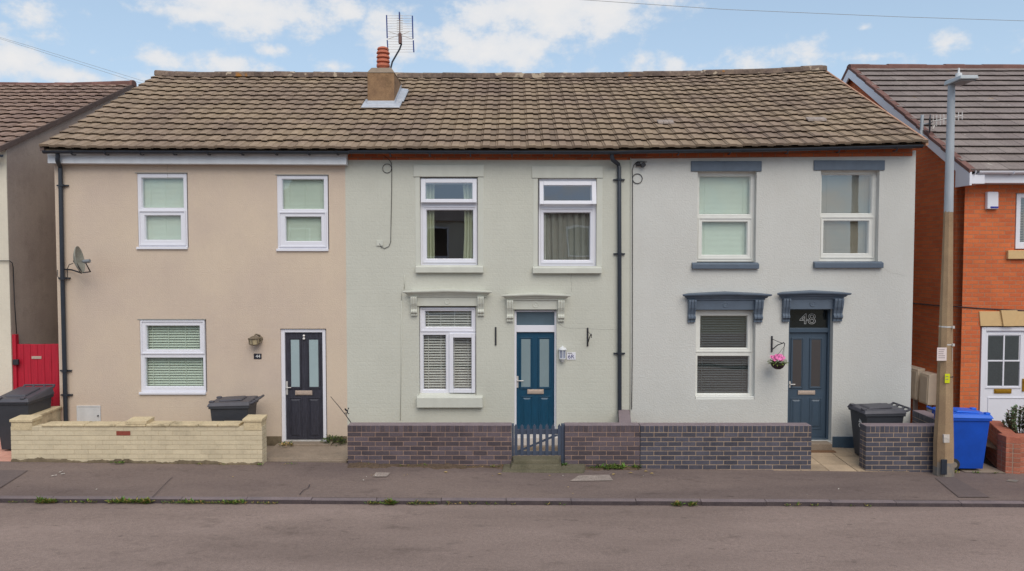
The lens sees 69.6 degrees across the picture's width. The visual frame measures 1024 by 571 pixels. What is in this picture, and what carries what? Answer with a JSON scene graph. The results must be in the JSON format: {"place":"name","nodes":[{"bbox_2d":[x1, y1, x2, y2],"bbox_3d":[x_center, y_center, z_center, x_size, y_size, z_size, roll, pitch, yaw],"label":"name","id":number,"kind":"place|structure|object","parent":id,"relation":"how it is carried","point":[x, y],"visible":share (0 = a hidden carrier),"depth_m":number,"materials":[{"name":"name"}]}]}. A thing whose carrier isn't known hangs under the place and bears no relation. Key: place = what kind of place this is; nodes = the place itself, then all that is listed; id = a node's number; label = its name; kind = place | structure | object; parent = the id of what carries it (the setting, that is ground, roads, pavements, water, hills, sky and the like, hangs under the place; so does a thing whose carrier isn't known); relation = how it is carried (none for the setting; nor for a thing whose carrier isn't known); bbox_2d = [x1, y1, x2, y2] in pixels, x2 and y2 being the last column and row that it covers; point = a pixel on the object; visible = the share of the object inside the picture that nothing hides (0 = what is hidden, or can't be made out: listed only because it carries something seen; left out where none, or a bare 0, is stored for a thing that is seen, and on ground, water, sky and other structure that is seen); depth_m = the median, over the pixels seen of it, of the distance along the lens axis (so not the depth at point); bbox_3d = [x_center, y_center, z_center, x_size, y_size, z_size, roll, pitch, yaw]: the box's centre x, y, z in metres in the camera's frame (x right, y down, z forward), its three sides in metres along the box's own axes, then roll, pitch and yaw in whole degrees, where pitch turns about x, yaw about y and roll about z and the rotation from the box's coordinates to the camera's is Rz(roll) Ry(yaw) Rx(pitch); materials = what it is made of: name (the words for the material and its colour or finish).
{"place":"outdoors","nodes":[
{"label":"outdoors","id":0,"kind":"place"},
{"bbox_2d":[0,442,11,460],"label":"drive","id":1,"kind":"structure","parent":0,"point":[5,455],"depth_m":12.16,"materials":[{"name":"brick"}]},
{"bbox_2d":[0,384,55,449],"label":"wheelie bin","id":2,"kind":"object","parent":1,"relation":"on","point":[23,400],"visible":0.61,"depth_m":12.33,"materials":[{"name":"grey plastic"}]},
{"bbox_2d":[0,37,141,80],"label":"overhead wire","id":3,"kind":"object","parent":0,"point":[70,58],"visible":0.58,"depth_m":29.66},
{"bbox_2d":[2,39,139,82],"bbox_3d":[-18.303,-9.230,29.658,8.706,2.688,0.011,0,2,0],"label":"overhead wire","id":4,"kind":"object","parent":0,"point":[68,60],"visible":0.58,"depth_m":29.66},
{"bbox_2d":[9,406,266,464],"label":"garden wall","id":5,"kind":"structure","parent":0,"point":[47,435],"depth_m":11.77,"materials":[{"name":"beige brick"}]},
{"bbox_2d":[267,443,347,462],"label":"forecourt","id":6,"kind":"structure","parent":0,"point":[333,452],"depth_m":12.42,"materials":[{"name":"concrete"}]},
{"bbox_2d":[278,441,293,446],"bbox_3d":[-3.946,2.753,12.848,0.258,0.084,0.241,-2,3,-35],"label":"weed plant","id":7,"kind":"object","parent":6,"relation":"on","point":[284,443],"visible":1,"depth_m":12.86,"materials":[{"name":"green plant"}]},
{"bbox_2d":[282,441,332,445],"bbox_3d":[-3.604,2.844,13.003,0.847,0.132,0.201,0,2,0],"label":"doorstep","id":8,"kind":"object","parent":6,"relation":"on","point":[308,443],"visible":0.51,"depth_m":12.95,"materials":[{"name":"concrete"}]},
{"bbox_2d":[320,434,345,445],"bbox_3d":[-3.159,2.710,12.998,0.499,0.182,0.324,0,2,0],"label":"weed plant","id":9,"kind":"object","parent":6,"relation":"on","point":[333,439],"visible":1,"depth_m":13.02,"materials":[{"name":"green plant"}]},
{"bbox_2d":[347,462,639,470],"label":"dirt","id":10,"kind":"structure","parent":0,"point":[384,465],"depth_m":11.77,"materials":[{"name":"soil"}]},
{"bbox_2d":[0,503,1023,570],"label":"road","id":11,"kind":"structure","parent":0,"point":[186,537],"depth_m":9.02,"materials":[{"name":"grey asphalt"}]},
{"bbox_2d":[8,496,870,506],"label":"weeds","id":12,"kind":"object","parent":11,"relation":"on","point":[148,500],"visible":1,"depth_m":10.25,"materials":[{"name":"green plant"}]},
{"bbox_2d":[0,496,1023,506],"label":"kerb","id":13,"kind":"structure","parent":11,"relation":"on","point":[647,501],"depth_m":10.29,"materials":[{"name":"concrete"}]},
{"bbox_2d":[0,461,1023,499],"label":"pavement","id":14,"kind":"structure","parent":0,"point":[283,479],"depth_m":11.04,"materials":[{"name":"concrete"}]},
{"bbox_2d":[0,470,27,487],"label":"pavement patch","id":15,"kind":"object","parent":14,"relation":"on","point":[7,476],"visible":1,"depth_m":11.15,"materials":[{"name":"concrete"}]},
{"bbox_2d":[373,472,389,476],"bbox_3d":[-2.011,2.914,11.358,0.242,0.007,0.216,0,2,0],"label":"cement patch","id":16,"kind":"object","parent":14,"relation":"on","point":[380,474],"visible":1,"depth_m":11.35,"materials":[{"name":"grey concrete"}]},
{"bbox_2d":[502,456,585,472],"bbox_3d":[0.509,2.859,11.715,1.381,0.204,0.374,0,2,0],"label":"gate step","id":17,"kind":"object","parent":14,"relation":"on","point":[535,464],"visible":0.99,"depth_m":11.66,"materials":[{"name":"concrete"}]},
{"bbox_2d":[110,461,997,473],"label":"weeds","id":18,"kind":"object","parent":14,"relation":"on","point":[623,465],"visible":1,"depth_m":11.79,"materials":[{"name":"green plant"}]},
{"bbox_2d":[570,475,612,480],"bbox_3d":[1.193,2.952,11.298,0.669,0.006,0.292,0,2,-4],"label":"cement patch","id":19,"kind":"object","parent":14,"relation":"on","point":[592,477],"visible":1,"depth_m":11.27,"materials":[{"name":"grey concrete"}]},
{"bbox_2d":[933,68,977,476],"bbox_3d":[6.872,-0.121,11.455,0.326,6.445,0.498,0,2,0],"label":"street lamp","id":20,"kind":"object","parent":14,"relation":"on","point":[943,453],"visible":0.98,"depth_m":11.52,"materials":[{"name":"metal"}]},
{"bbox_2d":[937,348,946,360],"bbox_3d":[6.715,1.073,11.498,0.150,0.206,0.008,0,2,0],"label":"notice","id":21,"kind":"object","parent":20,"relation":"attached to","point":[941,354],"visible":1,"depth_m":11.49,"materials":[{"name":"grey paper"}]},
{"bbox_2d":[945,374,949,382],"bbox_3d":[6.806,1.454,11.507,0.077,0.146,0.008,0,2,0],"label":"tag","id":22,"kind":"object","parent":20,"relation":"attached to","point":[947,378],"visible":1,"depth_m":11.50,"materials":[{"name":"yellow plastic"}]},
{"bbox_2d":[936,477,988,496],"bbox_3d":[6.658,3.010,11.053,0.448,0.035,1.187,0,2,7],"label":"pavement patch","id":23,"kind":"object","parent":14,"relation":"on","point":[957,487],"visible":1,"depth_m":10.92,"materials":[{"name":"concrete"}]},
{"bbox_2d":[0,0,1023,85],"label":"sky","id":24,"kind":"structure","parent":0,"point":[134,39],"materials":[{"name":"blue"}]},
{"bbox_2d":[514,450,560,460],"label":"garden path","id":25,"kind":"structure","parent":0,"point":[539,455],"depth_m":12.48,"materials":[{"name":"concrete"}]},
{"bbox_2d":[118,496,1023,500],"bbox_3d":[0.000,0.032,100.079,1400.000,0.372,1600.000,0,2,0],"label":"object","id":26,"kind":"structure","parent":0,"point":[764,499],"depth_m":12.26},
{"bbox_2d":[516,403,996,470],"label":"yard","id":27,"kind":"structure","parent":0,"point":[987,461],"depth_m":12.78,"materials":[{"name":"grey concrete"}]},
{"bbox_2d":[0,80,136,395],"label":"detached house","id":28,"kind":"structure","parent":27,"relation":"on","point":[33,115],"depth_m":13.99,"materials":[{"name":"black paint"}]},
{"bbox_2d":[0,260,16,333],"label":"cable","id":29,"kind":"object","parent":28,"relation":"attached to","point":[14,292],"visible":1,"depth_m":13.26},
{"bbox_2d":[12,334,59,405],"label":"side gate","id":30,"kind":"structure","parent":28,"relation":"attached to","point":[35,363],"depth_m":13.34,"materials":[{"name":"red paint"}]},
{"bbox_2d":[39,70,367,445],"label":"terraced house","id":31,"kind":"structure","parent":27,"relation":"on","point":[200,220],"depth_m":13.04,"materials":[{"name":"paint"}]},
{"bbox_2d":[57,246,90,279],"bbox_3d":[-7.539,-0.381,12.727,0.978,0.596,0.270,2,3,38],"label":"satellite dish","id":32,"kind":"object","parent":31,"relation":"attached to","point":[79,261],"visible":1,"depth_m":12.69,"materials":[{"name":"black metal"}]},
{"bbox_2d":[135,172,188,248],"bbox_3d":[-6.165,-1.314,13.006,0.916,1.348,0.166,0,2,0],"label":"window","id":33,"kind":"structure","parent":31,"relation":"in","point":[162,198],"depth_m":13.04,"materials":[{"name":"white plastic"}]},
{"bbox_2d":[137,319,206,394],"bbox_3d":[-6.028,1.262,13.115,1.202,1.345,0.180,0,2,0],"label":"window","id":34,"kind":"structure","parent":31,"relation":"in","point":[154,381],"depth_m":13.16,"materials":[{"name":"white plastic"}]},
{"bbox_2d":[248,334,262,345],"bbox_3d":[-4.519,0.948,12.936,0.218,0.199,0.239,0,2,0],"label":"wall lantern","id":35,"kind":"object","parent":31,"relation":"attached to","point":[254,340],"depth_m":12.88,"materials":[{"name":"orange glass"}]},
{"bbox_2d":[254,354,261,358],"bbox_3d":[-4.511,1.257,13.054,0.136,0.097,0.010,0,2,0],"label":"house number","id":36,"kind":"object","parent":31,"relation":"attached to","point":[257,356],"visible":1,"depth_m":13.05,"materials":[{"name":"black plastic"}]},
{"bbox_2d":[275,174,328,250],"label":"window","id":37,"kind":"structure","parent":31,"relation":"in","point":[302,201],"depth_m":13.04,"materials":[{"name":"white plastic"}]},
{"bbox_2d":[285,332,322,438],"bbox_3d":[-3.707,1.797,13.142,0.662,1.923,0.129,0,2,0],"label":"door","id":38,"kind":"structure","parent":31,"relation":"in","point":[304,355],"depth_m":13.14,"materials":[{"name":"black"}]},
{"bbox_2d":[347,422,511,465],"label":"garden wall","id":39,"kind":"structure","parent":27,"relation":"on","point":[463,443],"depth_m":11.84,"materials":[{"name":"grey brick"}]},
{"bbox_2d":[331,397,350,422],"bbox_3d":[-2.804,2.109,12.525,0.246,0.326,0.940,-2,3,-34],"label":"dead stem","id":40,"kind":"object","parent":39,"relation":"on","point":[343,412],"visible":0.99,"depth_m":12.78,"materials":[{"name":"brown plant"}]},
{"bbox_2d":[341,46,633,428],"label":"terraced house","id":41,"kind":"structure","parent":27,"relation":"on","point":[509,218],"depth_m":13.05,"materials":[{"name":"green paint"}]},
{"bbox_2d":[376,156,391,248],"bbox_3d":[-2.246,-1.462,12.933,0.283,1.626,0.036,0,2,0],"label":"cable","id":42,"kind":"object","parent":41,"relation":"attached to","point":[379,242],"visible":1,"depth_m":12.94,"materials":[{"name":"grey plastic"}]},
{"bbox_2d":[386,12,413,67],"bbox_3d":[-2.283,-4.886,15.016,0.578,1.352,0.090,0,2,0],"label":"tv aerial","id":43,"kind":"object","parent":41,"relation":"attached to","point":[399,36],"visible":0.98,"depth_m":15.02,"materials":[{"name":"grey metal"}]},
{"bbox_2d":[400,275,404,419],"bbox_3d":[-1.942,1.105,13.042,0.098,2.585,0.010,0,2,0],"label":"cable","id":44,"kind":"object","parent":41,"relation":"attached to","point":[401,340],"visible":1,"depth_m":13.03,"materials":[{"name":"grey plastic"}]},
{"bbox_2d":[420,307,475,392],"bbox_3d":[-1.143,1.153,13.145,0.994,1.532,0.195,0,2,0],"label":"window","id":45,"kind":"structure","parent":41,"relation":"in","point":[454,332],"depth_m":13.16,"materials":[{"name":"white plastic"}]},
{"bbox_2d":[420,178,477,264],"bbox_3d":[-1.115,-1.127,13.052,1.004,1.539,0.246,0,2,0],"label":"window","id":46,"kind":"structure","parent":41,"relation":"in","point":[429,204],"depth_m":13.04,"materials":[{"name":"white plastic"}]},
{"bbox_2d":[495,327,496,344],"bbox_3d":[-0.289,0.897,13.035,0.030,0.324,0.019,0,2,0],"label":"wall bracket","id":47,"kind":"object","parent":41,"relation":"attached to","point":[495,335],"depth_m":13.03,"materials":[{"name":"black metal"}]},
{"bbox_2d":[516,332,553,428],"bbox_3d":[0.417,1.771,13.181,0.673,1.875,0.129,0,2,0],"label":"door","id":48,"kind":"structure","parent":41,"relation":"in","point":[535,350],"depth_m":13.18,"materials":[{"name":"teal"}]},
{"bbox_2d":[558,345,566,362],"bbox_3d":[0.892,1.210,12.998,0.156,0.303,0.156,0,2,0],"label":"wall lantern","id":49,"kind":"object","parent":41,"relation":"attached to","point":[562,353],"depth_m":12.96,"materials":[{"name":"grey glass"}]},
{"bbox_2d":[538,179,596,265],"bbox_3d":[0.979,-1.116,13.041,1.016,1.539,0.279,0,2,0],"label":"window","id":50,"kind":"structure","parent":41,"relation":"in","point":[566,229],"depth_m":13.08,"materials":[{"name":"white plastic"}]},
{"bbox_2d":[567,352,575,359],"bbox_3d":[1.050,1.251,13.052,0.159,0.131,0.014,0,2,0],"label":"house number","id":51,"kind":"object","parent":41,"relation":"attached to","point":[571,355],"visible":1,"depth_m":13.05,"materials":[{"name":"white plastic"}]},
{"bbox_2d":[587,328,591,345],"bbox_3d":[1.356,0.917,12.898,0.028,0.330,0.299,0,2,-7],"label":"basket bracket","id":52,"kind":"object","parent":41,"relation":"attached to","point":[589,337],"visible":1,"depth_m":13.02,"materials":[{"name":"black metal"}]},
{"bbox_2d":[630,158,630,397],"bbox_3d":[2.085,0.068,12.996,0.042,4.615,0.022,-2,3,-35],"label":"conduit","id":53,"kind":"object","parent":41,"relation":"attached to","point":[630,277],"visible":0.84,"depth_m":12.99,"materials":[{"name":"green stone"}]},
{"bbox_2d":[517,434,557,450],"bbox_3d":[0.414,2.877,12.966,0.933,0.447,0.305,0,2,0],"label":"doorstep","id":54,"kind":"object","parent":27,"relation":"on","point":[537,440],"depth_m":12.86,"materials":[{"name":"concrete"}]},
{"bbox_2d":[564,410,639,467],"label":"garden wall","id":55,"kind":"structure","parent":27,"relation":"on","point":[590,444],"depth_m":11.84,"materials":[{"name":"grey brick"}]},
{"bbox_2d":[512,423,564,463],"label":"picket gate","id":56,"kind":"structure","parent":55,"relation":"attached to","point":[559,432],"depth_m":11.89,"materials":[{"name":"blue paint"}]},
{"bbox_2d":[638,423,811,469],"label":"garden wall","id":57,"kind":"structure","parent":27,"relation":"on","point":[758,446],"depth_m":11.84,"materials":[{"name":"grey brick"}]},
{"bbox_2d":[604,65,928,447],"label":"terraced house","id":58,"kind":"structure","parent":27,"relation":"on","point":[777,204],"depth_m":13.06,"materials":[{"name":"white paint"}]},
{"bbox_2d":[631,161,645,408],"bbox_3d":[2.233,0.014,12.958,0.254,4.383,0.095,0,2,0],"label":"cable","id":59,"kind":"object","parent":58,"relation":"attached to","point":[642,165],"visible":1,"depth_m":12.96,"materials":[{"name":"grey plastic"}]},
{"bbox_2d":[695,310,753,398],"bbox_3d":[3.806,1.232,13.187,1.070,1.583,0.216,0,2,0],"label":"window","id":60,"kind":"structure","parent":58,"relation":"in","point":[742,351],"depth_m":13.25,"materials":[{"name":"beige plastic"}]},
{"bbox_2d":[697,172,754,261],"bbox_3d":[3.797,-1.227,13.127,1.031,1.596,0.139,0,2,0],"label":"window","id":61,"kind":"structure","parent":58,"relation":"in","point":[725,200],"depth_m":13.16,"materials":[{"name":"beige plastic"}]},
{"bbox_2d":[771,336,784,351],"bbox_3d":[4.660,1.042,12.902,0.035,0.284,0.326,-1,2,-23],"label":"basket bracket","id":62,"kind":"object","parent":58,"relation":"attached to","point":[772,339],"visible":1,"depth_m":13.03,"materials":[{"name":"black metal"}]},
{"bbox_2d":[767,347,788,368],"bbox_3d":[4.623,1.255,12.779,0.361,0.394,0.363,-2,3,-35],"label":"hanging basket","id":63,"kind":"object","parent":62,"relation":"hanging from","point":[776,358],"visible":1,"depth_m":12.72,"materials":[{"name":"pink plant"}]},
{"bbox_2d":[788,332,826,436],"bbox_3d":[5.312,1.793,13.242,0.680,1.903,0.129,0,2,0],"label":"door","id":64,"kind":"structure","parent":58,"relation":"in","point":[807,350],"depth_m":13.24,"materials":[{"name":"blue wood"}]},
{"bbox_2d":[819,171,876,260],"bbox_3d":[5.972,-1.238,13.127,1.020,1.607,0.139,0,2,0],"label":"window","id":65,"kind":"structure","parent":58,"relation":"in","point":[847,198],"depth_m":13.16,"materials":[{"name":"beige plastic"}]},
{"bbox_2d":[859,410,934,471],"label":"garden wall","id":66,"kind":"structure","parent":27,"relation":"on","point":[896,447],"depth_m":11.85,"materials":[{"name":"grey brick"}]},
{"bbox_2d":[841,64,1023,451],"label":"detached house","id":67,"kind":"structure","parent":27,"relation":"on","point":[988,272],"depth_m":13.61,"materials":[{"name":"orange brick"}]},
{"bbox_2d":[911,365,924,420],"bbox_3d":[8.064,2.277,14.803,0.171,1.300,0.539,0,2,0],"label":"meter box","id":68,"kind":"object","parent":67,"relation":"attached to","point":[916,371],"visible":0.41,"depth_m":14.61,"materials":[{"name":"beige plastic"}]},
{"bbox_2d":[911,370,916,397],"bbox_3d":[7.993,1.962,14.790,0.030,0.534,0.442,0,2,0],"label":"door","id":69,"kind":"structure","parent":68,"relation":"in","point":[913,373],"depth_m":14.64,"materials":[{"name":"beige plastic"}]},
{"bbox_2d":[919,371,936,412],"bbox_3d":[8.064,2.316,14.311,0.171,1.261,0.353,0,2,0],"label":"meter box","id":70,"kind":"object","parent":67,"relation":"attached to","point":[927,389],"visible":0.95,"depth_m":14.17,"materials":[{"name":"beige plastic"}]},
{"bbox_2d":[919,375,927,402],"bbox_3d":[7.993,2.010,14.299,0.030,0.513,0.255,0,2,0],"label":"door","id":71,"kind":"structure","parent":70,"relation":"in","point":[923,379],"depth_m":14.29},
{"bbox_2d":[920,112,962,135],"bbox_3d":[8.096,-3.004,13.918,0.329,0.521,0.653,-1,3,-33],"label":"tv aerial","id":72,"kind":"object","parent":67,"relation":"attached to","point":[922,123],"visible":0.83,"depth_m":14.03,"materials":[{"name":"metal"}]},
{"bbox_2d":[913,303,1023,310],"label":"cable","id":73,"kind":"object","parent":67,"relation":"attached to","point":[967,307],"visible":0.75,"depth_m":13.31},
{"bbox_2d":[985,192,998,208],"bbox_3d":[8.618,-1.527,13.210,0.210,0.309,0.077,0,2,0],"label":"alarm box","id":74,"kind":"object","parent":67,"relation":"attached to","point":[991,200],"visible":1,"depth_m":13.19,"materials":[{"name":"white plastic"}]},
{"bbox_2d":[984,331,1023,432],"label":"door","id":75,"kind":"structure","parent":67,"relation":"in","point":[1004,366],"depth_m":13.43,"materials":[{"name":"white plastic"}]},
{"bbox_2d":[1014,193,1023,248],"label":"window","id":76,"kind":"structure","parent":67,"relation":"in","point":[1017,244],"depth_m":13.32,"materials":[{"name":"white plastic"}]},
{"bbox_2d":[986,420,1023,473],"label":"planter wall","id":77,"kind":"structure","parent":27,"relation":"on","point":[1007,456],"depth_m":11.90,"materials":[{"name":"red brick"}]},
{"bbox_2d":[986,438,997,449],"bbox_3d":[11.000,2.733,12.738,6.000,0.080,1.360,0,2,0],"label":"flower bed","id":78,"kind":"object","parent":77,"relation":"in","point":[989,443],"visible":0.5,"depth_m":12.45,"materials":[{"name":"soil"}]},
{"bbox_2d":[1001,404,1023,432],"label":"shrub","id":79,"kind":"object","parent":78,"relation":"on","point":[1012,425],"visible":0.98,"depth_m":12.48,"materials":[{"name":"green plant"}]},
{"bbox_2d":[590,0,1020,20],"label":"overhead wire","id":80,"kind":"object","parent":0,"point":[802,12],"visible":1,"depth_m":15.78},
{"bbox_2d":[786,448,908,471],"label":"path","id":81,"kind":"structure","parent":0,"point":[843,459],"depth_m":12.29,"materials":[{"name":"beige stone"}]},
{"bbox_2d":[811,441,831,449],"bbox_3d":[5.187,2.868,12.992,0.839,0.202,0.218,0,2,0],"label":"doorstep","id":82,"kind":"object","parent":81,"relation":"on","point":[821,445],"visible":0.24,"depth_m":12.88,"materials":[{"name":"concrete"}]},
{"bbox_2d":[811,450,835,452],"bbox_3d":[5.351,2.890,12.813,0.574,0.027,0.102,0,2,0],"label":"doormat","id":83,"kind":"object","parent":81,"relation":"on","point":[822,451],"visible":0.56,"depth_m":12.79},
{"bbox_2d":[847,402,910,454],"bbox_3d":[6.232,2.480,12.509,0.815,0.918,0.611,0,2,-2],"label":"wheelie bin","id":84,"kind":"object","parent":81,"relation":"on","point":[877,413],"visible":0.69,"depth_m":12.33,"materials":[{"name":"grey plastic"}]},
{"bbox_2d":[959,463,1004,472],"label":"side path","id":85,"kind":"structure","parent":0,"point":[987,468],"depth_m":11.97,"materials":[{"name":"concrete"}]},
{"bbox_2d":[926,406,993,470],"bbox_3d":[7.348,2.507,12.130,0.778,0.962,0.611,0,2,2],"label":"wheelie bin","id":86,"kind":"object","parent":85,"relation":"on","point":[971,426],"visible":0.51,"depth_m":11.88,"materials":[{"name":"blue plastic"}]},
{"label":"yard paving","id":87,"kind":"structure","parent":0,"visible":0},
{"bbox_2d":[207,394,263,423],"bbox_3d":[-4.690,2.383,12.557,0.797,0.962,0.611,0,2,-4],"label":"wheelie bin","id":88,"kind":"object","parent":87,"relation":"on","point":[233,408],"visible":0.57,"depth_m":12.28,"materials":[{"name":"grey plastic"}]}
]}

